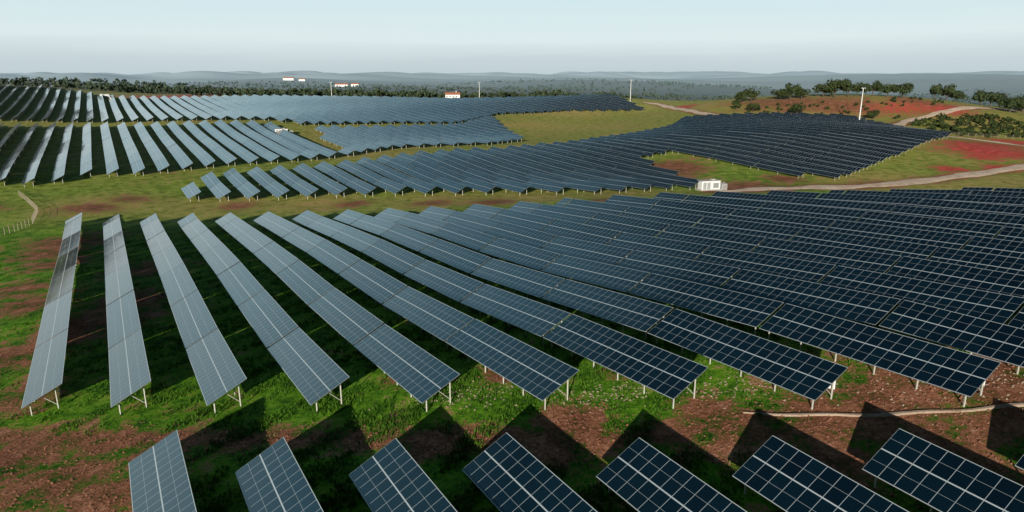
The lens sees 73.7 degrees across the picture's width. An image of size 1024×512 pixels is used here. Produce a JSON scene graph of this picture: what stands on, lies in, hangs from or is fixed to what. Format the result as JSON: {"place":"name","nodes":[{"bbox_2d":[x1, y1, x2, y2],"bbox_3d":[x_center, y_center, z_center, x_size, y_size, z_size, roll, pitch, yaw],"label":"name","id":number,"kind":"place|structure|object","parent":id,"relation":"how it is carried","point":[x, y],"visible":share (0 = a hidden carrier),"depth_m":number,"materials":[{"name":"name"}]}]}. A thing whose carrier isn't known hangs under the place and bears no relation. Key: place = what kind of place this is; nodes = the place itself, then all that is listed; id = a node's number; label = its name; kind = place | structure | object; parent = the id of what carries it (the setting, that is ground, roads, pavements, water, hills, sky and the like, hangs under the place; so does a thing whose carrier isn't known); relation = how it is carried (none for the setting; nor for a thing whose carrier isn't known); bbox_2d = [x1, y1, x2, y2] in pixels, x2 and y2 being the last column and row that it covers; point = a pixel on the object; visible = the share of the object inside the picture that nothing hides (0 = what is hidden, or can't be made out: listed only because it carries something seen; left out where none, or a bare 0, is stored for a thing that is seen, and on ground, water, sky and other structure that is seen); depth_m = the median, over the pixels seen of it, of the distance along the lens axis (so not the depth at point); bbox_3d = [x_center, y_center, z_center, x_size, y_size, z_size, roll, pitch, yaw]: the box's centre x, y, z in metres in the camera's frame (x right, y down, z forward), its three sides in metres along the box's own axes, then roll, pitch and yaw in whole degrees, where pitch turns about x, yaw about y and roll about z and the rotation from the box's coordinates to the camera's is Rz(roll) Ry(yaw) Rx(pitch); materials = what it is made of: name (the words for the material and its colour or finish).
{"place":"outdoors","nodes":[
{"label":"outdoors","id":0,"kind":"place"},
{"bbox_2d":[0,71,1023,511],"bbox_3d":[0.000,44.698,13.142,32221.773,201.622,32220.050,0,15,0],"label":"ground","id":1,"kind":"structure","parent":0,"point":[98,197],"depth_m":90.59,"materials":[{"name":"green plant"}]},
{"bbox_2d":[0,123,38,184],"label":"solar panel row","id":2,"kind":"object","parent":1,"relation":"on","point":[7,166],"visible":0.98,"depth_m":264.99,"materials":[{"name":"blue glass"}]},
{"bbox_2d":[21,122,55,186],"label":"solar panel row","id":3,"kind":"object","parent":1,"relation":"on","point":[31,172],"visible":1,"depth_m":258.33,"materials":[{"name":"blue glass"}]},
{"bbox_2d":[21,212,81,415],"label":"solar panel row","id":4,"kind":"object","parent":1,"relation":"on","point":[45,376],"visible":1,"depth_m":90.42,"materials":[{"name":"blue glass"}]},
{"bbox_2d":[51,122,73,183],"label":"solar panel row","id":5,"kind":"object","parent":1,"relation":"on","point":[59,167],"visible":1,"depth_m":263.33,"materials":[{"name":"blue glass"}]},
{"bbox_2d":[80,122,91,175],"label":"solar panel row","id":6,"kind":"object","parent":1,"relation":"on","point":[86,161],"visible":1,"depth_m":273.30,"materials":[{"name":"blue glass"}]},
{"bbox_2d":[100,122,118,176],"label":"solar panel row","id":7,"kind":"object","parent":1,"relation":"on","point":[109,153],"visible":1,"depth_m":277.11,"materials":[{"name":"blue glass"}]},
{"bbox_2d":[103,214,150,413],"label":"solar panel row","id":8,"kind":"object","parent":1,"relation":"on","point":[129,373],"visible":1,"depth_m":88.89,"materials":[{"name":"blue glass"}]},
{"bbox_2d":[117,122,144,175],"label":"solar panel row","id":9,"kind":"object","parent":1,"relation":"on","point":[132,152],"visible":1,"depth_m":279.19,"materials":[{"name":"blue glass"}]},
{"bbox_2d":[134,122,169,173],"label":"solar panel row","id":10,"kind":"object","parent":1,"relation":"on","point":[157,156],"visible":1,"depth_m":285.81,"materials":[{"name":"blue glass"}]},
{"bbox_2d":[128,430,196,511],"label":"solar panel row","id":11,"kind":"object","parent":1,"relation":"on","point":[159,478],"visible":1,"depth_m":50.79,"materials":[{"name":"blue glass"}]},
{"bbox_2d":[150,121,192,170],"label":"solar panel row","id":12,"kind":"object","parent":1,"relation":"on","point":[180,156],"visible":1,"depth_m":291.42,"materials":[{"name":"blue glass"}]},
{"bbox_2d":[166,121,214,167],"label":"solar panel row","id":13,"kind":"object","parent":1,"relation":"on","point":[204,157],"visible":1,"depth_m":298.80,"materials":[{"name":"blue glass"}]},
{"bbox_2d":[140,213,246,413],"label":"solar panel row","id":14,"kind":"object","parent":1,"relation":"on","point":[218,371],"visible":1,"depth_m":86.63,"materials":[{"name":"blue glass"}]},
{"bbox_2d":[183,120,236,165],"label":"solar panel row","id":15,"kind":"object","parent":1,"relation":"on","point":[224,155],"visible":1,"depth_m":303.44,"materials":[{"name":"blue glass"}]},
{"bbox_2d":[201,172,230,201],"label":"solar panel row","id":16,"kind":"object","parent":1,"relation":"on","point":[210,180],"visible":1,"depth_m":217.48,"materials":[{"name":"blue glass"}]},
{"bbox_2d":[198,120,258,164],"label":"solar panel row","id":17,"kind":"object","parent":1,"relation":"on","point":[237,149],"visible":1,"depth_m":308.02,"materials":[{"name":"blue glass"}]},
{"bbox_2d":[223,167,259,200],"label":"solar panel row","id":18,"kind":"object","parent":1,"relation":"on","point":[236,179],"visible":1,"depth_m":219.67,"materials":[{"name":"blue glass"}]},
{"bbox_2d":[214,119,278,163],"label":"solar panel row","id":19,"kind":"object","parent":1,"relation":"on","point":[261,151],"visible":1,"depth_m":311.88,"materials":[{"name":"blue glass"}]},
{"bbox_2d":[178,213,348,411],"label":"solar panel row","id":20,"kind":"object","parent":1,"relation":"on","point":[313,370],"visible":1,"depth_m":84.25,"materials":[{"name":"blue glass"}]},
{"bbox_2d":[230,120,299,159],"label":"solar panel row","id":21,"kind":"object","parent":1,"relation":"on","point":[282,151],"visible":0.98,"depth_m":315.65,"materials":[{"name":"blue glass"}]},
{"bbox_2d":[246,167,288,200],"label":"solar panel row","id":22,"kind":"object","parent":1,"relation":"on","point":[265,180],"visible":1,"depth_m":220.51,"materials":[{"name":"blue glass"}]},
{"bbox_2d":[230,94,305,123],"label":"solar panel row","id":23,"kind":"object","parent":1,"relation":"on","point":[297,119],"visible":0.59,"depth_m":463.39,"materials":[{"name":"blue glass"}]},
{"bbox_2d":[235,437,323,511],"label":"solar panel row","id":24,"kind":"object","parent":1,"relation":"on","point":[272,478],"visible":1,"depth_m":48.85,"materials":[{"name":"blue glass"}]},
{"bbox_2d":[241,94,319,125],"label":"solar panel row","id":25,"kind":"object","parent":1,"relation":"on","point":[310,119],"visible":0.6,"depth_m":464.08,"materials":[{"name":"blue glass"}]},
{"bbox_2d":[246,120,318,160],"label":"solar panel row","id":26,"kind":"object","parent":1,"relation":"on","point":[285,142],"visible":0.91,"depth_m":320.58,"materials":[{"name":"blue glass"}]},
{"bbox_2d":[251,94,332,123],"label":"solar panel row","id":27,"kind":"object","parent":1,"relation":"on","point":[319,117],"visible":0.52,"depth_m":464.29,"materials":[{"name":"blue glass"}]},
{"bbox_2d":[270,165,317,198],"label":"solar panel row","id":28,"kind":"object","parent":1,"relation":"on","point":[298,184],"visible":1,"depth_m":221.53,"materials":[{"name":"blue glass"}]},
{"bbox_2d":[264,122,336,156],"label":"solar panel row","id":29,"kind":"object","parent":1,"relation":"on","point":[312,146],"visible":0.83,"depth_m":321.69,"materials":[{"name":"blue glass"}]},
{"bbox_2d":[262,94,345,124],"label":"solar panel row","id":30,"kind":"object","parent":1,"relation":"on","point":[332,117],"visible":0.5,"depth_m":465.08,"materials":[{"name":"blue glass"}]},
{"bbox_2d":[272,94,357,124],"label":"solar panel row","id":31,"kind":"object","parent":1,"relation":"on","point":[345,117],"visible":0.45,"depth_m":468.70,"materials":[{"name":"blue glass"}]},
{"bbox_2d":[293,163,346,197],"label":"solar panel row","id":32,"kind":"object","parent":1,"relation":"on","point":[318,178],"visible":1,"depth_m":222.44,"materials":[{"name":"blue glass"}]},
{"bbox_2d":[282,95,371,123],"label":"solar panel row","id":33,"kind":"object","parent":1,"relation":"on","point":[360,119],"visible":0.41,"depth_m":469.70,"materials":[{"name":"blue glass"}]},
{"bbox_2d":[215,212,459,411],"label":"solar panel row","id":34,"kind":"object","parent":1,"relation":"on","point":[419,374],"visible":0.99,"depth_m":81.37,"materials":[{"name":"blue glass"}]},
{"bbox_2d":[314,161,375,197],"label":"solar panel row","id":35,"kind":"object","parent":1,"relation":"on","point":[356,184],"visible":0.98,"depth_m":223.84,"materials":[{"name":"blue glass"}]},
{"bbox_2d":[315,125,381,149],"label":"solar panel row","id":36,"kind":"object","parent":1,"relation":"on","point":[326,130],"visible":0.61,"depth_m":338.75,"materials":[{"name":"blue glass"}]},
{"bbox_2d":[329,125,394,149],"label":"solar panel row","id":37,"kind":"object","parent":1,"relation":"on","point":[385,144],"visible":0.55,"depth_m":345.49,"materials":[{"name":"blue glass"}]},
{"bbox_2d":[336,159,405,196],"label":"solar panel row","id":38,"kind":"object","parent":1,"relation":"on","point":[394,187],"visible":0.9,"depth_m":224.46,"materials":[{"name":"blue glass"}]},
{"bbox_2d":[344,125,408,148],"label":"solar panel row","id":39,"kind":"object","parent":1,"relation":"on","point":[399,143],"visible":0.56,"depth_m":347.52,"materials":[{"name":"blue glass"}]},
{"bbox_2d":[357,124,426,146],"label":"solar panel row","id":40,"kind":"object","parent":1,"relation":"on","point":[412,142],"visible":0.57,"depth_m":350.35,"materials":[{"name":"blue glass"}]},
{"bbox_2d":[355,157,435,196],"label":"solar panel row","id":41,"kind":"object","parent":1,"relation":"on","point":[403,179],"visible":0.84,"depth_m":225.73,"materials":[{"name":"blue glass"}]},
{"bbox_2d":[349,438,456,511],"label":"solar panel row","id":42,"kind":"object","parent":1,"relation":"on","point":[391,476],"visible":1,"depth_m":47.40,"materials":[{"name":"blue glass"}]},
{"bbox_2d":[371,125,441,145],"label":"solar panel row","id":43,"kind":"object","parent":1,"relation":"on","point":[433,142],"visible":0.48,"depth_m":352.48,"materials":[{"name":"blue glass"}]},
{"bbox_2d":[253,211,578,409],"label":"solar panel row","id":44,"kind":"object","parent":1,"relation":"on","point":[538,374],"visible":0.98,"depth_m":78.35,"materials":[{"name":"blue glass"}]},
{"bbox_2d":[375,155,465,195],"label":"solar panel row","id":45,"kind":"object","parent":1,"relation":"on","point":[428,177],"visible":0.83,"depth_m":226.52,"materials":[{"name":"blue glass"}]},
{"bbox_2d":[394,153,496,192],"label":"solar panel row","id":46,"kind":"object","parent":1,"relation":"on","point":[448,174],"visible":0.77,"depth_m":228.75,"materials":[{"name":"blue glass"}]},
{"bbox_2d":[412,150,530,194],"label":"solar panel row","id":47,"kind":"object","parent":1,"relation":"on","point":[512,186],"visible":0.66,"depth_m":229.11,"materials":[{"name":"blue glass"}]},
{"bbox_2d":[292,210,707,408],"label":"solar panel row","id":48,"kind":"object","parent":1,"relation":"on","point":[664,372],"visible":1,"depth_m":74.98,"materials":[{"name":"blue glass"}]},
{"bbox_2d":[433,149,567,194],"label":"solar panel row","id":49,"kind":"object","parent":1,"relation":"on","point":[556,187],"visible":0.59,"depth_m":228.58,"materials":[{"name":"blue glass"}]},
{"bbox_2d":[0,197,1023,511],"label":"grass tufts","id":50,"kind":"object","parent":1,"relation":"on","point":[402,425],"visible":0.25,"depth_m":62.96,"materials":[{"name":"green plant"}]},
{"bbox_2d":[0,76,1023,107],"bbox_3d":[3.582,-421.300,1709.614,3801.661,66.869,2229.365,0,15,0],"label":"distant woodland","id":51,"kind":"object","parent":1,"relation":"on","point":[153,87],"visible":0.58,"depth_m":729.63,"materials":[{"name":"green plant"}]},
{"bbox_2d":[0,287,1023,511],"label":"soil clods","id":52,"kind":"object","parent":1,"relation":"on","point":[708,445],"visible":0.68,"depth_m":54.77,"materials":[{"name":"brown soil"}]},
{"bbox_2d":[450,148,605,194],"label":"solar panel row","id":53,"kind":"object","parent":1,"relation":"on","point":[571,183],"visible":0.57,"depth_m":228.20,"materials":[{"name":"blue glass"}]},
{"bbox_2d":[462,432,596,511],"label":"solar panel row","id":54,"kind":"object","parent":1,"relation":"on","point":[506,472],"visible":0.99,"depth_m":46.52,"materials":[{"name":"blue glass"}]},
{"bbox_2d":[469,147,630,192],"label":"solar panel row","id":55,"kind":"object","parent":1,"relation":"on","point":[615,185],"visible":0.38,"depth_m":232.16,"materials":[{"name":"blue glass"}]},
{"bbox_2d":[488,147,655,191],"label":"solar panel row","id":56,"kind":"object","parent":1,"relation":"on","point":[640,183],"visible":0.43,"depth_m":232.40,"materials":[{"name":"blue glass"}]},
{"bbox_2d":[333,209,847,409],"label":"solar panel row","id":57,"kind":"object","parent":1,"relation":"on","point":[811,377],"visible":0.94,"depth_m":71.63,"materials":[{"name":"blue glass"}]},
{"bbox_2d":[505,145,676,189],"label":"solar panel row","id":58,"kind":"object","parent":1,"relation":"on","point":[664,183],"visible":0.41,"depth_m":236.04,"materials":[{"name":"blue glass"}]},
{"bbox_2d":[552,141,654,164],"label":"solar panel row","id":59,"kind":"object","parent":1,"relation":"on","point":[604,153],"visible":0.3,"depth_m":262.12,"materials":[{"name":"blue glass"}]},
{"bbox_2d":[566,140,644,156],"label":"solar panel row","id":60,"kind":"object","parent":1,"relation":"on","point":[617,150],"visible":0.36,"depth_m":273.11,"materials":[{"name":"blue glass"}]},
{"bbox_2d":[535,142,679,175],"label":"solar panel row","id":61,"kind":"object","parent":1,"relation":"on","point":[624,163],"visible":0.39,"depth_m":249.80,"materials":[{"name":"blue glass"}]},
{"bbox_2d":[520,144,699,187],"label":"solar panel row","id":62,"kind":"object","parent":1,"relation":"on","point":[686,181],"visible":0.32,"depth_m":237.28,"materials":[{"name":"blue glass"}]},
{"bbox_2d":[579,139,656,157],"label":"solar panel row","id":63,"kind":"object","parent":1,"relation":"on","point":[647,152],"visible":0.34,"depth_m":277.91,"materials":[{"name":"blue glass"}]},
{"bbox_2d":[589,137,668,154],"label":"solar panel row","id":64,"kind":"object","parent":1,"relation":"on","point":[660,149],"visible":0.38,"depth_m":281.21,"materials":[{"name":"blue glass"}]},
{"bbox_2d":[596,438,746,511],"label":"solar panel row","id":65,"kind":"object","parent":1,"relation":"on","point":[639,475],"visible":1,"depth_m":44.77,"materials":[{"name":"blue glass"}]},
{"bbox_2d":[374,208,1000,406],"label":"solar panel row","id":66,"kind":"object","parent":1,"relation":"on","point":[958,372],"visible":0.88,"depth_m":68.56,"materials":[{"name":"blue glass"}]},
{"bbox_2d":[369,368,1023,427],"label":"loose stones","id":67,"kind":"object","parent":1,"relation":"on","point":[705,383],"visible":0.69,"depth_m":59.11,"materials":[{"name":"grey stone"}]},
{"bbox_2d":[598,136,808,177],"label":"solar panel row","id":68,"kind":"object","parent":1,"relation":"on","point":[788,169],"visible":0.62,"depth_m":250.54,"materials":[{"name":"blue glass"}]},
{"bbox_2d":[695,178,726,190],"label":"inverter station","id":69,"kind":"object","parent":1,"relation":"on","point":[712,184],"visible":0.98,"depth_m":203.45,"materials":[{"name":"concrete"}]},
{"bbox_2d":[418,206,1023,373],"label":"solar panel row","id":70,"kind":"object","parent":1,"relation":"on","point":[990,339],"visible":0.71,"depth_m":73.69,"materials":[{"name":"blue glass"}]},
{"bbox_2d":[609,135,844,179],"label":"solar panel row","id":71,"kind":"object","parent":1,"relation":"on","point":[830,172],"visible":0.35,"depth_m":250.16,"materials":[{"name":"blue glass"}]},
{"bbox_2d":[619,133,856,176],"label":"solar panel row","id":72,"kind":"object","parent":1,"relation":"on","point":[848,170],"visible":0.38,"depth_m":255.48,"materials":[{"name":"blue glass"}]},
{"bbox_2d":[463,204,1023,328],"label":"solar panel row","id":73,"kind":"object","parent":1,"relation":"on","point":[995,307],"visible":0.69,"depth_m":83.05,"materials":[{"name":"blue glass"}]},
{"bbox_2d":[624,132,864,170],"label":"solar panel row","id":74,"kind":"object","parent":1,"relation":"on","point":[858,166],"visible":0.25,"depth_m":262.31,"materials":[{"name":"blue glass"}]},
{"bbox_2d":[634,131,872,168],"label":"solar panel row","id":75,"kind":"object","parent":1,"relation":"on","point":[824,154],"visible":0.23,"depth_m":266.04,"materials":[{"name":"blue glass"}]},
{"bbox_2d":[643,129,880,163],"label":"solar panel row","id":76,"kind":"object","parent":1,"relation":"on","point":[875,160],"visible":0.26,"depth_m":271.88,"materials":[{"name":"blue glass"}]},
{"bbox_2d":[509,201,1023,302],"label":"solar panel row","id":77,"kind":"object","parent":1,"relation":"on","point":[1005,283],"visible":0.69,"depth_m":91.08,"materials":[{"name":"blue glass"}]},
{"bbox_2d":[653,128,887,163],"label":"solar panel row","id":78,"kind":"object","parent":1,"relation":"on","point":[840,148],"visible":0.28,"depth_m":275.23,"materials":[{"name":"blue glass"}]},
{"bbox_2d":[660,126,894,158],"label":"solar panel row","id":79,"kind":"object","parent":1,"relation":"on","point":[859,147],"visible":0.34,"depth_m":280.98,"materials":[{"name":"blue glass"}]},
{"bbox_2d":[666,125,904,156],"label":"solar panel row","id":80,"kind":"object","parent":1,"relation":"on","point":[897,151],"visible":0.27,"depth_m":285.65,"materials":[{"name":"blue glass"}]},
{"bbox_2d":[554,198,1023,274],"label":"solar panel row","id":81,"kind":"object","parent":1,"relation":"on","point":[1006,264],"visible":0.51,"depth_m":99.14,"materials":[{"name":"blue glass"}]},
{"bbox_2d":[672,124,910,153],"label":"solar panel row","id":82,"kind":"object","parent":1,"relation":"on","point":[905,147],"visible":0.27,"depth_m":289.65,"materials":[{"name":"blue glass"}]},
{"bbox_2d":[673,122,917,150],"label":"solar panel row","id":83,"kind":"object","parent":1,"relation":"on","point":[911,144],"visible":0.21,"depth_m":295.85,"materials":[{"name":"blue glass"}]},
{"bbox_2d":[677,120,923,147],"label":"solar panel row","id":84,"kind":"object","parent":1,"relation":"on","point":[884,136],"visible":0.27,"depth_m":299.38,"materials":[{"name":"blue glass"}]},
{"bbox_2d":[678,119,928,144],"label":"solar panel row","id":85,"kind":"object","parent":1,"relation":"on","point":[893,134],"visible":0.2,"depth_m":309.78,"materials":[{"name":"blue glass"}]},
{"bbox_2d":[681,118,933,141],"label":"solar panel row","id":86,"kind":"object","parent":1,"relation":"on","point":[930,137],"visible":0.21,"depth_m":313.63,"materials":[{"name":"blue glass"}]},
{"bbox_2d":[683,116,939,140],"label":"solar panel row","id":87,"kind":"object","parent":1,"relation":"on","point":[935,135],"visible":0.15,"depth_m":327.05,"materials":[{"name":"blue glass"}]},
{"bbox_2d":[603,195,1023,258],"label":"solar panel row","id":88,"kind":"object","parent":1,"relation":"on","point":[1008,248],"visible":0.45,"depth_m":103.64,"materials":[{"name":"blue glass"}]},
{"bbox_2d":[732,435,908,511],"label":"solar panel row","id":89,"kind":"object","parent":1,"relation":"on","point":[782,475],"visible":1,"depth_m":43.31,"materials":[{"name":"blue glass"}]},
{"bbox_2d":[694,115,946,137],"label":"solar panel row","id":90,"kind":"object","parent":1,"relation":"on","point":[942,135],"visible":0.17,"depth_m":327.44,"materials":[{"name":"blue glass"}]},
{"bbox_2d":[652,192,1023,241],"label":"solar panel row","id":91,"kind":"object","parent":1,"relation":"on","point":[973,230],"visible":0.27,"depth_m":109.17,"materials":[{"name":"blue glass"}]},
{"bbox_2d":[711,191,1023,231],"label":"solar panel row","id":92,"kind":"object","parent":1,"relation":"on","point":[1004,220],"visible":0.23,"depth_m":112.53,"materials":[{"name":"blue glass"}]},
{"bbox_2d":[732,96,1023,137],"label":"shrub thicket","id":93,"kind":"object","parent":1,"relation":"on","point":[993,123],"visible":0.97,"depth_m":378.81,"materials":[{"name":"green plant"}]},
{"bbox_2d":[743,403,1023,416],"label":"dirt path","id":94,"kind":"structure","parent":1,"relation":"on","point":[985,408],"depth_m":52.16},
{"bbox_2d":[766,190,1023,215],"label":"solar panel row","id":95,"kind":"object","parent":1,"relation":"on","point":[972,207],"visible":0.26,"depth_m":117.88,"materials":[{"name":"blue glass"}]},
{"bbox_2d":[829,190,1023,205],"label":"solar panel row","id":96,"kind":"object","parent":1,"relation":"on","point":[1012,201],"visible":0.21,"depth_m":120.75,"materials":[{"name":"blue glass"}]},
{"bbox_2d":[862,428,1023,511],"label":"solar panel row","id":97,"kind":"object","parent":1,"relation":"on","point":[936,477],"visible":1,"depth_m":42.60,"materials":[{"name":"blue glass"}]},
{"bbox_2d":[890,189,1023,199],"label":"solar panel row","id":98,"kind":"object","parent":1,"relation":"on","point":[995,193],"visible":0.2,"depth_m":125.74,"materials":[{"name":"blue glass"}]},
{"bbox_2d":[0,0,1023,74],"label":"sky","id":99,"kind":"structure","parent":0,"point":[127,37],"materials":[{"name":"white"}]},
{"bbox_2d":[722,164,1023,191],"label":"dirt road","id":100,"kind":"structure","parent":0,"point":[944,178],"depth_m":215.56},
{"bbox_2d":[893,106,1023,125],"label":"dirt road","id":101,"kind":"structure","parent":0,"point":[904,122],"depth_m":415.02,"materials":[{"name":"beige soil"}]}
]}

